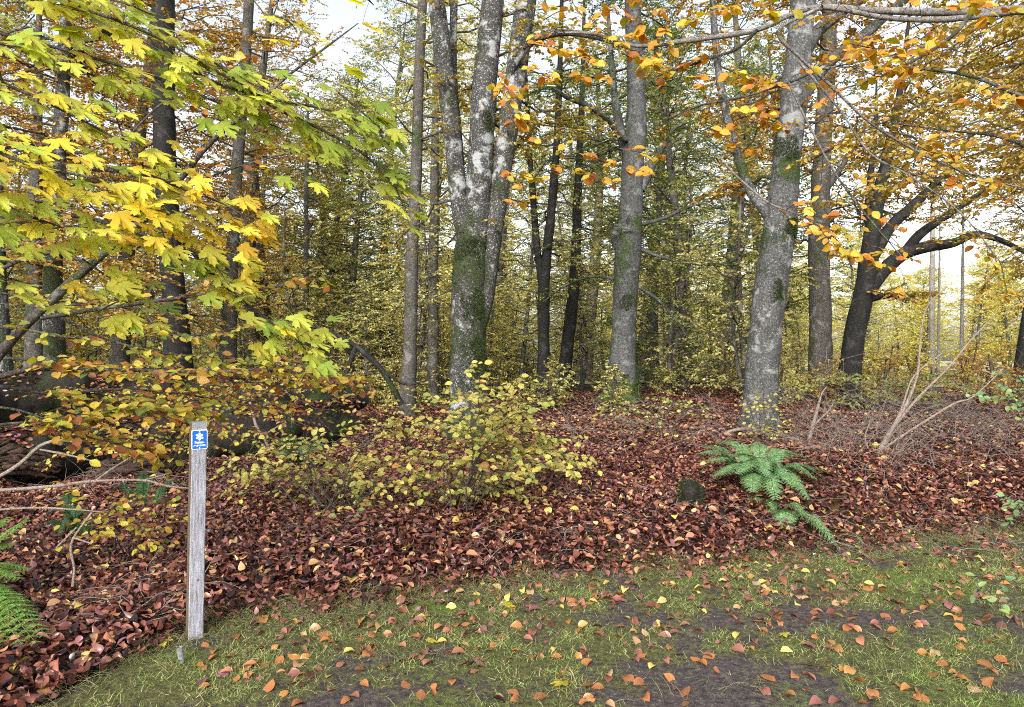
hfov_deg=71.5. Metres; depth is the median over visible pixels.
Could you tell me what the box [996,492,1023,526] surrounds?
green sprout
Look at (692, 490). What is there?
tree stump
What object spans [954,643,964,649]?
fallen leaf
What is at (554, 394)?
beech seedling
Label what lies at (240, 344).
young beech
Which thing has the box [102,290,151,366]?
young beech
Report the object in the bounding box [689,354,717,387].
beech seedling
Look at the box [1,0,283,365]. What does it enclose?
woodland tree
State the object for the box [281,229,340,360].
young beech
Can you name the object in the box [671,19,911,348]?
woodland tree
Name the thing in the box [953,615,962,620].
fallen leaf
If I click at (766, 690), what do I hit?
fallen leaf
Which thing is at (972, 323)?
distant tree
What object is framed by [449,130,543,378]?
woodland tree
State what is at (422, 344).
young beech
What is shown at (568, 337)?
woodland tree
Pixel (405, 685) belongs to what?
fallen leaf
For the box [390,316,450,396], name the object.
young beech
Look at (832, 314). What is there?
distant tree
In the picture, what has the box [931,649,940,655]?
fallen leaf
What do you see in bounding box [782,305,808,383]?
young beech
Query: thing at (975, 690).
fallen leaf
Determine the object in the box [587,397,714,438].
leaf litter
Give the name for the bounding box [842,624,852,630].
fallen leaf
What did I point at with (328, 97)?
woodland tree
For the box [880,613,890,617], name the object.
fallen leaf
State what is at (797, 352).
beech seedling
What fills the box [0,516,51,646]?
fern
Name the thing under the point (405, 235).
woodland tree
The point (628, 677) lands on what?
fallen leaf
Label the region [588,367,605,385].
beech seedling
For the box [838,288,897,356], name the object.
distant tree
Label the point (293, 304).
distant tree
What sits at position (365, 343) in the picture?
young beech
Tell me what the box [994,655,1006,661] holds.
fallen leaf
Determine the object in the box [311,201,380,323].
distant tree
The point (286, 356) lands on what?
young beech
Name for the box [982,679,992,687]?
fallen leaf
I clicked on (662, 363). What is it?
beech seedling
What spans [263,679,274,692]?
fallen leaf
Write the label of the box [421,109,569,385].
woodland tree
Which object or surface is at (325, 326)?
young beech
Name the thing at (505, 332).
young beech
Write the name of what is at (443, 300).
distant tree
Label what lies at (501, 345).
young beech
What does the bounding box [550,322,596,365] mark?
young beech
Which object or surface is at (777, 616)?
fallen leaf
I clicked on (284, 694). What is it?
fallen leaf
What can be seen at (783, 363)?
beech seedling
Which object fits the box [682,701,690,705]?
fallen leaf
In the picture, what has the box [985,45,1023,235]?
tall tree
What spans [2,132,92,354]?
woodland tree
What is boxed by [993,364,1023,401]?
beech seedling
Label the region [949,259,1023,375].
distant tree
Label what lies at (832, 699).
fallen leaf
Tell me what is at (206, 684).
fallen leaf
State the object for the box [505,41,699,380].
woodland tree
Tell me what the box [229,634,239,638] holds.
fallen leaf
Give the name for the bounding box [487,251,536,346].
distant tree
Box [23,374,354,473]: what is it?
beech shrub
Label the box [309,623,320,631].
fallen leaf
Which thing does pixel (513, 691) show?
fallen leaf
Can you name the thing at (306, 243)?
woodland tree
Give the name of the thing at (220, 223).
young beech
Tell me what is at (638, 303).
distant tree
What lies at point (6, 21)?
woodland tree
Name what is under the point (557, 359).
beech seedling
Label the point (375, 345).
young beech
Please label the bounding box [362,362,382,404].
beech seedling
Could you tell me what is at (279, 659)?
fallen leaf
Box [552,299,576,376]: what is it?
young beech
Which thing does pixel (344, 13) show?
sky
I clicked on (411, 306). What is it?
woodland tree
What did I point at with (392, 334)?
young beech
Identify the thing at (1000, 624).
fallen leaf
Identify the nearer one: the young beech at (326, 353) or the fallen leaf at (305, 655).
the fallen leaf at (305, 655)
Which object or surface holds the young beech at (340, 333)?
on the ground at (62, 666)
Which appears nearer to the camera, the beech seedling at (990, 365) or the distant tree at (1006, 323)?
the beech seedling at (990, 365)
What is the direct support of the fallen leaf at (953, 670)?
on the path
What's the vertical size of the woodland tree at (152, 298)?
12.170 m
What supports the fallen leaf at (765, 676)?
on the path
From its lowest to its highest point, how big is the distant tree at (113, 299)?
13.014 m
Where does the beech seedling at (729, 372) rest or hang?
on the ground at (62, 666)
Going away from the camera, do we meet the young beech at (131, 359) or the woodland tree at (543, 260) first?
the woodland tree at (543, 260)
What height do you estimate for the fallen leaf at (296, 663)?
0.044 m
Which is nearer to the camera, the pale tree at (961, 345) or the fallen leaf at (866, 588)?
the fallen leaf at (866, 588)
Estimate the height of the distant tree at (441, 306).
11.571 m
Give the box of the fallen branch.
[312,325,424,405]
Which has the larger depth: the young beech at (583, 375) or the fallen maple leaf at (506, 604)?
the young beech at (583, 375)
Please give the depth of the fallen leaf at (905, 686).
3.37 m
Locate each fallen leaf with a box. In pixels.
[201,642,208,646]
[201,682,209,688]
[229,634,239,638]
[243,671,254,678]
[258,617,267,623]
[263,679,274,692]
[275,655,283,664]
[279,690,288,696]
[288,654,300,659]
[291,699,305,706]
[293,659,304,667]
[300,653,311,658]
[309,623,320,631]
[317,631,331,636]
[340,696,350,703]
[359,678,368,686]
[362,650,369,656]
[368,631,375,637]
[368,649,376,655]
[401,680,410,688]
[416,689,425,699]
[419,647,428,654]
[430,683,436,688]
[447,679,455,684]
[508,689,518,695]
[510,621,521,628]
[510,694,520,702]
[526,589,533,594]
[533,692,546,699]
[551,653,561,658]
[575,652,581,658]
[579,698,587,704]
[581,658,591,666]
[581,682,592,685]
[583,693,593,697]
[586,695,595,701]
[591,682,603,689]
[605,699,614,706]
[621,674,633,682]
[629,655,639,661]
[632,636,640,644]
[633,677,644,684]
[639,691,649,701]
[642,629,648,635]
[658,631,670,636]
[663,673,674,681]
[680,686,689,696]
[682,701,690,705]
[690,657,699,660]
[695,658,706,664]
[703,653,714,658]
[757,686,770,695]
[760,674,773,678]
[771,614,781,619]
[781,690,795,696]
[791,670,799,678]
[828,695,841,704]
[832,599,839,605]
[832,645,842,651]
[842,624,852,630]
[843,665,855,674]
[851,677,865,682]
[853,625,861,631]
[857,699,867,704]
[862,586,872,590]
[866,688,878,696]
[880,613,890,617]
[887,626,898,631]
[901,682,912,689]
[911,691,920,699]
[913,694,929,702]
[915,622,922,626]
[916,648,927,655]
[920,619,929,625]
[927,672,938,677]
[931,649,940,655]
[937,659,947,665]
[948,668,961,674]
[951,606,961,613]
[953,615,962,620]
[953,674,968,680]
[954,590,963,594]
[954,623,965,630]
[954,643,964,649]
[967,686,981,692]
[977,660,992,667]
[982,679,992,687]
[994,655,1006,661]
[996,621,1006,628]
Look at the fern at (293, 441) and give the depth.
9.38 m
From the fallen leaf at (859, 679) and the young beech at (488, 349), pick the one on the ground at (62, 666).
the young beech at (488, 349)
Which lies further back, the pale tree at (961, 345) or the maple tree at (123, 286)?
the pale tree at (961, 345)
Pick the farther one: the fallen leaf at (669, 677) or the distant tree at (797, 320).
the distant tree at (797, 320)
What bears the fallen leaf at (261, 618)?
on the path
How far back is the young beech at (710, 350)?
27.69 m
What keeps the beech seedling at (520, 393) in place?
on the ground at (62, 666)
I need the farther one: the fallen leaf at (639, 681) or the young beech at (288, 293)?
the young beech at (288, 293)
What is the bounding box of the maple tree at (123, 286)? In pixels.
[0,0,430,380]
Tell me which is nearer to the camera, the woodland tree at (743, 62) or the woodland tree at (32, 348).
the woodland tree at (32, 348)
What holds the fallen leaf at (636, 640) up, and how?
on the path
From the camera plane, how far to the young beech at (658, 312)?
43.86 m
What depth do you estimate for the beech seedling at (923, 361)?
22.53 m
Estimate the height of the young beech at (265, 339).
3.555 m
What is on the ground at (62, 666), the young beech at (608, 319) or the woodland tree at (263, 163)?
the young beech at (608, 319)
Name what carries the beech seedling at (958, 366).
on the ground at (62, 666)
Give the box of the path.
[45,522,1023,706]
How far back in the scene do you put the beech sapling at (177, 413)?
4.22 m
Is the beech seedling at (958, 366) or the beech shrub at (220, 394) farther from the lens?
the beech seedling at (958, 366)
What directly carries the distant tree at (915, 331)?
on the field
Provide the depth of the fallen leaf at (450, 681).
3.44 m
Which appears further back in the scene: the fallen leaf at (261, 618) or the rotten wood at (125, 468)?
the rotten wood at (125, 468)
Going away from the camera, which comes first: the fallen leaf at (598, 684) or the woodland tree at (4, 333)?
the fallen leaf at (598, 684)
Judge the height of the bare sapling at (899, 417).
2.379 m
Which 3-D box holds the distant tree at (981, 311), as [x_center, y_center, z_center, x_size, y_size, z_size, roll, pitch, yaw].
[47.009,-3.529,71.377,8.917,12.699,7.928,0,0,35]
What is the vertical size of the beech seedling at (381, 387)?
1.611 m
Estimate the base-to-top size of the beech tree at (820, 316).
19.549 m
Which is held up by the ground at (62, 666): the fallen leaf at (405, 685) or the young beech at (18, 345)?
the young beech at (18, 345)
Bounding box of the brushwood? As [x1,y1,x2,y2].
[0,328,1023,630]
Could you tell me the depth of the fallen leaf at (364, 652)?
3.74 m
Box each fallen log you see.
[0,347,369,430]
[0,393,365,484]
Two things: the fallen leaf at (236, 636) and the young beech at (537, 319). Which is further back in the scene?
the young beech at (537, 319)
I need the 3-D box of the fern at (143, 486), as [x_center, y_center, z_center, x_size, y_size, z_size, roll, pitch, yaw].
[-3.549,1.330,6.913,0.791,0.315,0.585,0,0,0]
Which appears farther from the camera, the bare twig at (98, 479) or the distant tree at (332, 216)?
the distant tree at (332, 216)
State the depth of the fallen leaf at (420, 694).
3.30 m
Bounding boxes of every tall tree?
[921,0,1023,393]
[940,26,1023,242]
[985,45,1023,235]
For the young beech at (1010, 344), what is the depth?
25.66 m
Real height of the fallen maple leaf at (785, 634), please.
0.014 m
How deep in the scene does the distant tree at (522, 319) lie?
86.50 m
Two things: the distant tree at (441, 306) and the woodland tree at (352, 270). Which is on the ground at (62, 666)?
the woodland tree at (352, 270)
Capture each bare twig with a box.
[0,439,89,477]
[0,457,187,491]
[0,507,102,511]
[56,511,92,586]
[249,402,286,450]
[707,427,767,434]
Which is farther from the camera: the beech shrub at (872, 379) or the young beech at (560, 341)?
the young beech at (560, 341)
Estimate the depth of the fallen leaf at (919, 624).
4.16 m
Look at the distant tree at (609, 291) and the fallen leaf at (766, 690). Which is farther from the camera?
the distant tree at (609, 291)
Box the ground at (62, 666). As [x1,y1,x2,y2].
[0,356,1023,706]
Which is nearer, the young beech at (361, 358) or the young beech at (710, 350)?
the young beech at (710, 350)
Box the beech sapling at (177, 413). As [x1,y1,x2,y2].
[0,23,375,478]
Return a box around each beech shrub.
[14,359,389,404]
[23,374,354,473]
[54,481,187,567]
[206,412,434,517]
[328,507,391,540]
[368,379,443,457]
[391,360,601,517]
[734,390,794,444]
[795,368,1017,408]
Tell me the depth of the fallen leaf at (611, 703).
3.24 m
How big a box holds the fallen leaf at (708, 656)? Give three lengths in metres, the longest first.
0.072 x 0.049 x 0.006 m
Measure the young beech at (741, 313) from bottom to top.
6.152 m
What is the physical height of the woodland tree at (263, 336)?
14.553 m
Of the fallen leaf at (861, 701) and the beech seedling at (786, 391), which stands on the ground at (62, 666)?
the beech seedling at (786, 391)
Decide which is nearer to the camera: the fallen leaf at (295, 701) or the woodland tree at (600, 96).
the fallen leaf at (295, 701)
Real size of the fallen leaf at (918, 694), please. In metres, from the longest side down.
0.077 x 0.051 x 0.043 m
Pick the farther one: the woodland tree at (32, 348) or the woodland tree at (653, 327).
the woodland tree at (653, 327)
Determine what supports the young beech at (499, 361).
on the field
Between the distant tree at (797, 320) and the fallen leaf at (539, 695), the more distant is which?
the distant tree at (797, 320)
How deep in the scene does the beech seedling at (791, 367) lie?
24.25 m
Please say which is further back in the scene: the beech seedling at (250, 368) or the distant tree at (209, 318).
the distant tree at (209, 318)
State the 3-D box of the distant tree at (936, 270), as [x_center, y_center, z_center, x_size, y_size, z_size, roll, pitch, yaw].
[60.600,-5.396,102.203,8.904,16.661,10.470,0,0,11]
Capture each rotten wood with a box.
[2,448,62,477]
[85,454,183,483]
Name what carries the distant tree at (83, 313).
on the field
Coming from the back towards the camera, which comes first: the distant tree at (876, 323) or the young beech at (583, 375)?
the distant tree at (876, 323)
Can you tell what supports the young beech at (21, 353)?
on the ground at (62, 666)
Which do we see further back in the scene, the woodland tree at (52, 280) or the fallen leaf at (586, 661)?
the woodland tree at (52, 280)
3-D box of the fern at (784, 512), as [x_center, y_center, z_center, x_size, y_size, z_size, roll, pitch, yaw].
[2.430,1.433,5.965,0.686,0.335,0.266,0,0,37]
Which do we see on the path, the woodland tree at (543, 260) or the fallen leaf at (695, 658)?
the fallen leaf at (695, 658)
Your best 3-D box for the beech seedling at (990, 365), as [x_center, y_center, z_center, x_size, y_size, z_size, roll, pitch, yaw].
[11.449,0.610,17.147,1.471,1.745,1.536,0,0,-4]
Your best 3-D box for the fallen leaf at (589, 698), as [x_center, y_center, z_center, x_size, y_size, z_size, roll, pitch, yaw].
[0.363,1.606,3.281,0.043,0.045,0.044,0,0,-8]
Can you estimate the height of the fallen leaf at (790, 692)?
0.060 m
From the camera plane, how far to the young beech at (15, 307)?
27.77 m
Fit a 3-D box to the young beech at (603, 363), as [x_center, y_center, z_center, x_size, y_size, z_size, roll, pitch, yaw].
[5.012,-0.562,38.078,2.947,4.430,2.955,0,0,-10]
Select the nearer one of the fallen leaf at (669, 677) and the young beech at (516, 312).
the fallen leaf at (669, 677)
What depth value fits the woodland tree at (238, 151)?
19.96 m
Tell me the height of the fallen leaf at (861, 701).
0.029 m
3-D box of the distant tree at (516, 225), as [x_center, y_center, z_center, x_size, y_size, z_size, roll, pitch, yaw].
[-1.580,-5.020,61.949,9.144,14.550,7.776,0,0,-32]
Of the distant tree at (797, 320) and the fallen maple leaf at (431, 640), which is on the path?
the fallen maple leaf at (431, 640)
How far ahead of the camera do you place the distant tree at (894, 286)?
93.87 m
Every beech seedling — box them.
[69,351,93,360]
[142,340,162,368]
[238,353,264,379]
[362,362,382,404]
[369,365,401,401]
[377,375,399,410]
[392,372,430,405]
[504,375,543,409]
[513,352,536,389]
[514,342,536,391]
[529,353,578,410]
[534,337,577,390]
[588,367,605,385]
[592,364,637,412]
[647,362,682,395]
[654,356,694,383]
[654,364,678,387]
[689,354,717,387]
[703,345,741,390]
[719,358,741,385]
[738,344,811,404]
[779,339,807,394]
[781,375,796,403]
[784,353,801,388]
[801,352,845,404]
[824,338,883,396]
[861,349,882,387]
[861,356,901,394]
[863,342,904,393]
[871,353,907,388]
[890,333,938,391]
[893,352,955,400]
[903,355,928,387]
[938,359,981,391]
[940,348,979,389]
[944,340,988,391]
[959,342,1016,403]
[973,356,1000,391]
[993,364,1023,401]
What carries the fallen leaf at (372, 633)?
on the path
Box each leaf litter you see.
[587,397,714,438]
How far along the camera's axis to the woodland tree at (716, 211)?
38.73 m
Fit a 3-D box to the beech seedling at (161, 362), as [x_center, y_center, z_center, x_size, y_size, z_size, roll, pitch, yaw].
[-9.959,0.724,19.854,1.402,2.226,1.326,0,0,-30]
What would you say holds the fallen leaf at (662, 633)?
on the path
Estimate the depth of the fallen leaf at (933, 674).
3.49 m
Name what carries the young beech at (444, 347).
on the field
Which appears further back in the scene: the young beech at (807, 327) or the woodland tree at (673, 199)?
the young beech at (807, 327)
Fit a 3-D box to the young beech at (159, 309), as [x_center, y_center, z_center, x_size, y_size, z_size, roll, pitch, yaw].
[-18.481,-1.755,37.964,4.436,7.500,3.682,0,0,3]
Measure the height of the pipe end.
0.142 m
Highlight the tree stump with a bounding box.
[676,477,707,513]
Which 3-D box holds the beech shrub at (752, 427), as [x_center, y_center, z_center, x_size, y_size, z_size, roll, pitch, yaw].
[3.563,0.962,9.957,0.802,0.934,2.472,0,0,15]
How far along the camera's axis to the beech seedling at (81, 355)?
21.32 m
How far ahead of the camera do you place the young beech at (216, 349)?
35.24 m
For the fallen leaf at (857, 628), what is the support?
on the path
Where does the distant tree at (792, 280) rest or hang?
on the field
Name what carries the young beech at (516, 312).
on the ground at (62, 666)
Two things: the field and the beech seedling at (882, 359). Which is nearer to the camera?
the beech seedling at (882, 359)
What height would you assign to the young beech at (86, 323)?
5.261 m
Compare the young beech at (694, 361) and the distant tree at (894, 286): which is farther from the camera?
the distant tree at (894, 286)
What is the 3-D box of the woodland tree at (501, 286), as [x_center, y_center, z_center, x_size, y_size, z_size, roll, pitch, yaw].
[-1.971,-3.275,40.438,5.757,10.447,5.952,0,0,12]
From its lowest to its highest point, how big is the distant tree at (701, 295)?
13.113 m
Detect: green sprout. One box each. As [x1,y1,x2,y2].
[964,572,1023,644]
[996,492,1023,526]
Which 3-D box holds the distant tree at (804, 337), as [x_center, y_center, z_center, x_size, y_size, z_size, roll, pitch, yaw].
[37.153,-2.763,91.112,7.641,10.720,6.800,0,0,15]
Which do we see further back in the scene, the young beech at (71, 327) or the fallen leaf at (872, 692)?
the young beech at (71, 327)
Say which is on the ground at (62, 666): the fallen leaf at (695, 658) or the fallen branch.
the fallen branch
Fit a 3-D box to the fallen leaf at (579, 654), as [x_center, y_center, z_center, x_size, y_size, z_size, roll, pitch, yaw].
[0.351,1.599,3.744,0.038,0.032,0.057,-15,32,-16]
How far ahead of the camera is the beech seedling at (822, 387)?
16.47 m
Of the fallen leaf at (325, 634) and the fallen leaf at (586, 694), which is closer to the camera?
the fallen leaf at (586, 694)
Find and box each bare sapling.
[796,386,834,440]
[864,287,1003,454]
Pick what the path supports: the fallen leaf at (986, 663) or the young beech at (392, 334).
the fallen leaf at (986, 663)
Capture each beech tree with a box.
[364,0,669,440]
[487,0,1023,316]
[497,0,750,403]
[627,0,927,429]
[699,0,956,399]
[799,0,1023,404]
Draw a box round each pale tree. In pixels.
[928,103,934,381]
[936,205,940,384]
[959,184,964,369]
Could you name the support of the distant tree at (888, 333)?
on the field
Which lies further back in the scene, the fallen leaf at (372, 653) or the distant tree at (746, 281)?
the distant tree at (746, 281)
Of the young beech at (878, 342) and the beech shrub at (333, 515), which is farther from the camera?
the young beech at (878, 342)
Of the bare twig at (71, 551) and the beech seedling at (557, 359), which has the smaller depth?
the bare twig at (71, 551)
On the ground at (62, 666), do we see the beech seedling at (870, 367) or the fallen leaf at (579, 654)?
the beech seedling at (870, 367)
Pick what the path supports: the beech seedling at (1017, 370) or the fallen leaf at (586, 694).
the fallen leaf at (586, 694)
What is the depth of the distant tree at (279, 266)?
88.61 m
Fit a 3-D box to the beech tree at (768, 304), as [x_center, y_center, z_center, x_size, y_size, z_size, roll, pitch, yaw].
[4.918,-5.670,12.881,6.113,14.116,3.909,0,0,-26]
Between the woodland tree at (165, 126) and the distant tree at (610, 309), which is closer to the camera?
the woodland tree at (165, 126)
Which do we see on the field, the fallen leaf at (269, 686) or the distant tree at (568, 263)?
the distant tree at (568, 263)
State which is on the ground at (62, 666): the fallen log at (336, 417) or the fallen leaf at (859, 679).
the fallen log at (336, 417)
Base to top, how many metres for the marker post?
1.461 m
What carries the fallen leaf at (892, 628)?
on the path
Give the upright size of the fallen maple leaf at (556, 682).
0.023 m
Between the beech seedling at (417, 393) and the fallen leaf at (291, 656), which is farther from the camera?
the beech seedling at (417, 393)
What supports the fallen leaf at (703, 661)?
on the path
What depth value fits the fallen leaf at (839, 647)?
3.80 m
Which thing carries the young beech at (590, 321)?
on the ground at (62, 666)
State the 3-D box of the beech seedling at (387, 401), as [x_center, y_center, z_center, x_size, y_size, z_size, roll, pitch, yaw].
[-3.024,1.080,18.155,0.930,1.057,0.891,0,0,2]
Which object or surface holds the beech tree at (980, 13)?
on the ground at (62, 666)
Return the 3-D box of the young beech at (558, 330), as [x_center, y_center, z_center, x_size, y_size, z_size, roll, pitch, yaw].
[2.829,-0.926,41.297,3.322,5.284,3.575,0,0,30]
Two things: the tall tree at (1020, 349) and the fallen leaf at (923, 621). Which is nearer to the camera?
the fallen leaf at (923, 621)
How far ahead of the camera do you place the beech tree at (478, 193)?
12.21 m
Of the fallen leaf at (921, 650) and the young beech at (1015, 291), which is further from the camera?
the young beech at (1015, 291)
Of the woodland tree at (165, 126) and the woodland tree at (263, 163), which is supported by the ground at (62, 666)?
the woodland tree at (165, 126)
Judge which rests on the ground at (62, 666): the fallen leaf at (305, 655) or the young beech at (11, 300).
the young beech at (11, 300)
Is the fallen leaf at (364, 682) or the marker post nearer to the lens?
the fallen leaf at (364, 682)
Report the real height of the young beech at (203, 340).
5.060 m
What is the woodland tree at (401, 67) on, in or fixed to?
on the field
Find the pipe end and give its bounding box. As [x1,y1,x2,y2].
[176,646,183,663]
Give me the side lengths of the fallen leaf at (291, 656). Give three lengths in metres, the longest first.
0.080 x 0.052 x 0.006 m
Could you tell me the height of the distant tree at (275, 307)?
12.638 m
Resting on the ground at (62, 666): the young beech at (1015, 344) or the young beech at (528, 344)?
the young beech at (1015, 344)
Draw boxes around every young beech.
[6,246,23,363]
[7,238,110,369]
[8,257,66,362]
[8,290,24,356]
[9,274,108,368]
[63,279,141,362]
[65,287,146,363]
[65,293,109,358]
[87,315,110,361]
[90,334,151,365]
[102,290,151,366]
[103,230,197,368]
[133,265,207,359]
[145,278,218,368]
[149,184,273,379]
[186,234,289,377]
[191,311,216,368]
[194,247,278,367]
[196,303,242,361]
[237,313,294,378]
[238,207,373,372]
[276,350,294,365]
[277,215,374,364]
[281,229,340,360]
[281,293,372,375]
[282,341,334,365]
[314,275,372,370]
[327,278,403,405]
[334,248,401,378]
[354,307,399,377]
[356,219,448,380]
[357,209,453,403]
[362,248,420,376]
[367,179,455,400]
[374,279,449,387]
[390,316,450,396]
[394,312,422,375]
[417,293,522,392]
[421,305,450,385]
[439,292,537,391]
[486,275,537,374]
[486,289,523,382]
[486,302,522,386]
[486,320,536,392]
[487,134,597,391]
[488,270,556,381]
[498,189,612,386]
[499,252,575,374]
[511,319,550,375]
[531,242,612,388]
[532,295,576,362]
[536,271,596,370]
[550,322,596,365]
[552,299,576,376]
[574,307,611,370]
[589,307,662,392]
[593,303,611,375]
[601,165,749,395]
[636,230,696,365]
[636,255,719,389]
[641,273,715,374]
[671,156,839,396]
[673,309,725,387]
[675,275,747,384]
[708,267,783,377]
[743,239,808,364]
[779,335,807,384]
[781,315,808,378]
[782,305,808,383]
[863,329,905,379]
[986,240,1023,370]
[991,324,1019,373]
[997,283,1023,327]
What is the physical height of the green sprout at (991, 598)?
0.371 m
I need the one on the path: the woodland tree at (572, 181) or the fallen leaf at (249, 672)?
the fallen leaf at (249, 672)
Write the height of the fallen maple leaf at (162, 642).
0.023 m
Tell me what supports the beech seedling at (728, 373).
on the ground at (62, 666)
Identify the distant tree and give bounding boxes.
[65,282,105,356]
[89,249,162,357]
[184,234,242,368]
[192,280,242,362]
[239,245,298,350]
[267,230,302,315]
[272,251,315,363]
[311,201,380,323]
[418,262,451,374]
[421,252,453,356]
[452,219,537,316]
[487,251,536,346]
[514,286,536,353]
[532,220,611,369]
[596,283,642,352]
[597,256,658,335]
[597,259,613,350]
[597,269,643,356]
[607,256,664,342]
[658,281,666,350]
[690,241,745,372]
[691,269,721,369]
[714,249,754,354]
[724,214,847,374]
[780,267,808,362]
[786,290,833,368]
[788,259,850,367]
[830,223,912,366]
[832,229,914,374]
[832,300,872,353]
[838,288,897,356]
[871,268,924,372]
[878,278,948,373]
[886,265,959,360]
[889,295,969,376]
[902,259,968,371]
[928,253,1022,376]
[935,280,1004,361]
[947,228,1023,376]
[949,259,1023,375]
[969,276,1022,370]
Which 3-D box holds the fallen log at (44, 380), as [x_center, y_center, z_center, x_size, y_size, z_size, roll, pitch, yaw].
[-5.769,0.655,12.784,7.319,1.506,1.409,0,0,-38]
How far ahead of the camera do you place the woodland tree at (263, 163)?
37.19 m
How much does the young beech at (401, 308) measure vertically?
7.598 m
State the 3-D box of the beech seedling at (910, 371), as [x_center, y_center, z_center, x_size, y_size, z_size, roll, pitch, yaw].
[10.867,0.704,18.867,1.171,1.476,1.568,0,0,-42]
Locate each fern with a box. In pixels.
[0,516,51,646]
[36,494,93,538]
[112,471,186,508]
[274,437,329,462]
[697,440,838,499]
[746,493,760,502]
[765,499,842,551]
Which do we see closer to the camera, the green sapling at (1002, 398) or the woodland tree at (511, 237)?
the green sapling at (1002, 398)
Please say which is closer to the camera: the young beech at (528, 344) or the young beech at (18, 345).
the young beech at (18, 345)
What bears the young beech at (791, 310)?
on the ground at (62, 666)
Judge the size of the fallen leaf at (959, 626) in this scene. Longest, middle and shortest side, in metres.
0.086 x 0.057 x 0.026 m
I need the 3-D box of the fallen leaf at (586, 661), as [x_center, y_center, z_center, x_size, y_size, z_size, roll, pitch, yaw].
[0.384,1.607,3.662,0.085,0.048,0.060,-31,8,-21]
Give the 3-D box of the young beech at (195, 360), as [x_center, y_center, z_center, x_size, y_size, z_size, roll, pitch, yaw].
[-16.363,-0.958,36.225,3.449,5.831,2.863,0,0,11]
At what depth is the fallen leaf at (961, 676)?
3.48 m
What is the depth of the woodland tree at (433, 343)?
20.90 m
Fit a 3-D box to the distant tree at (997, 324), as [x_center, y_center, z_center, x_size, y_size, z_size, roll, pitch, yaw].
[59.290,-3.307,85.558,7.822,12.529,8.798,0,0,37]
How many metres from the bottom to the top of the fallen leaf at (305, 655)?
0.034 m
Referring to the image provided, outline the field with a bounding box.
[108,359,1012,391]
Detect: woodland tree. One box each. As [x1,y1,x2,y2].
[0,0,86,311]
[0,0,151,367]
[0,0,179,370]
[0,0,246,364]
[0,12,57,192]
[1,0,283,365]
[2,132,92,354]
[5,156,113,362]
[7,0,290,369]
[63,104,216,368]
[100,178,224,355]
[138,46,342,377]
[146,0,364,380]
[151,0,352,375]
[192,96,324,338]
[212,64,396,354]
[258,103,403,371]
[260,89,443,375]
[263,52,408,354]
[267,91,381,335]
[310,145,450,383]
[318,0,576,417]
[323,0,452,385]
[333,35,543,405]
[351,17,517,389]
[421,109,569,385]
[440,0,651,401]
[441,227,526,357]
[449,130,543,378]
[502,0,707,392]
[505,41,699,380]
[506,102,614,361]
[565,8,732,387]
[567,0,771,388]
[586,41,729,376]
[603,49,757,369]
[637,102,746,377]
[648,0,859,383]
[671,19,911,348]
[699,50,810,294]
[969,76,1023,308]
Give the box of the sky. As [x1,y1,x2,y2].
[0,0,1023,356]
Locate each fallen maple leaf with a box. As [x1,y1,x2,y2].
[153,637,172,646]
[425,637,436,643]
[501,601,514,607]
[550,680,567,685]
[779,630,790,636]
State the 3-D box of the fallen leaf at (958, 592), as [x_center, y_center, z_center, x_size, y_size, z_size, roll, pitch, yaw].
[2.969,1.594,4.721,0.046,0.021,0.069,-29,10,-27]
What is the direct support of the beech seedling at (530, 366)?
on the ground at (62, 666)
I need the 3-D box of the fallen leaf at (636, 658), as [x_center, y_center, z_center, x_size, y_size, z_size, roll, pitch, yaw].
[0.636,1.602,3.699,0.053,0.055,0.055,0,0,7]
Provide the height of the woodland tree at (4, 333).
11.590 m
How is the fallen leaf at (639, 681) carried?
on the path
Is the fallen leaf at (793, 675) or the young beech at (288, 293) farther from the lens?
the young beech at (288, 293)
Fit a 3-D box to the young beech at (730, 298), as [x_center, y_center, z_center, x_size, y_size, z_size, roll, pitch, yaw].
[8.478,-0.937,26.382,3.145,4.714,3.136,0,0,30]
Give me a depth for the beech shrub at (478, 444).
6.30 m
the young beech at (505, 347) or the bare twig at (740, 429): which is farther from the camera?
the young beech at (505, 347)
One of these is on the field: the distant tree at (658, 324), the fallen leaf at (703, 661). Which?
the distant tree at (658, 324)
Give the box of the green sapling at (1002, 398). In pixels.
[966,372,1023,420]
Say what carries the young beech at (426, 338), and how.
on the ground at (62, 666)
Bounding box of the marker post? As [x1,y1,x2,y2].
[186,421,206,640]
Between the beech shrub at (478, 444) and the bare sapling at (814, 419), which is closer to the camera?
the beech shrub at (478, 444)
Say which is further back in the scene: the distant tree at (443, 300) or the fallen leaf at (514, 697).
the distant tree at (443, 300)
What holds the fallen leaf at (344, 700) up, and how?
on the path
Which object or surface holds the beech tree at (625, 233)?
on the ground at (62, 666)
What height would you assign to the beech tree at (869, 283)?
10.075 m
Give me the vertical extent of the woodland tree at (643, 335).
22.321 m
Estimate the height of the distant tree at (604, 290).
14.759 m
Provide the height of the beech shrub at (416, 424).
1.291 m

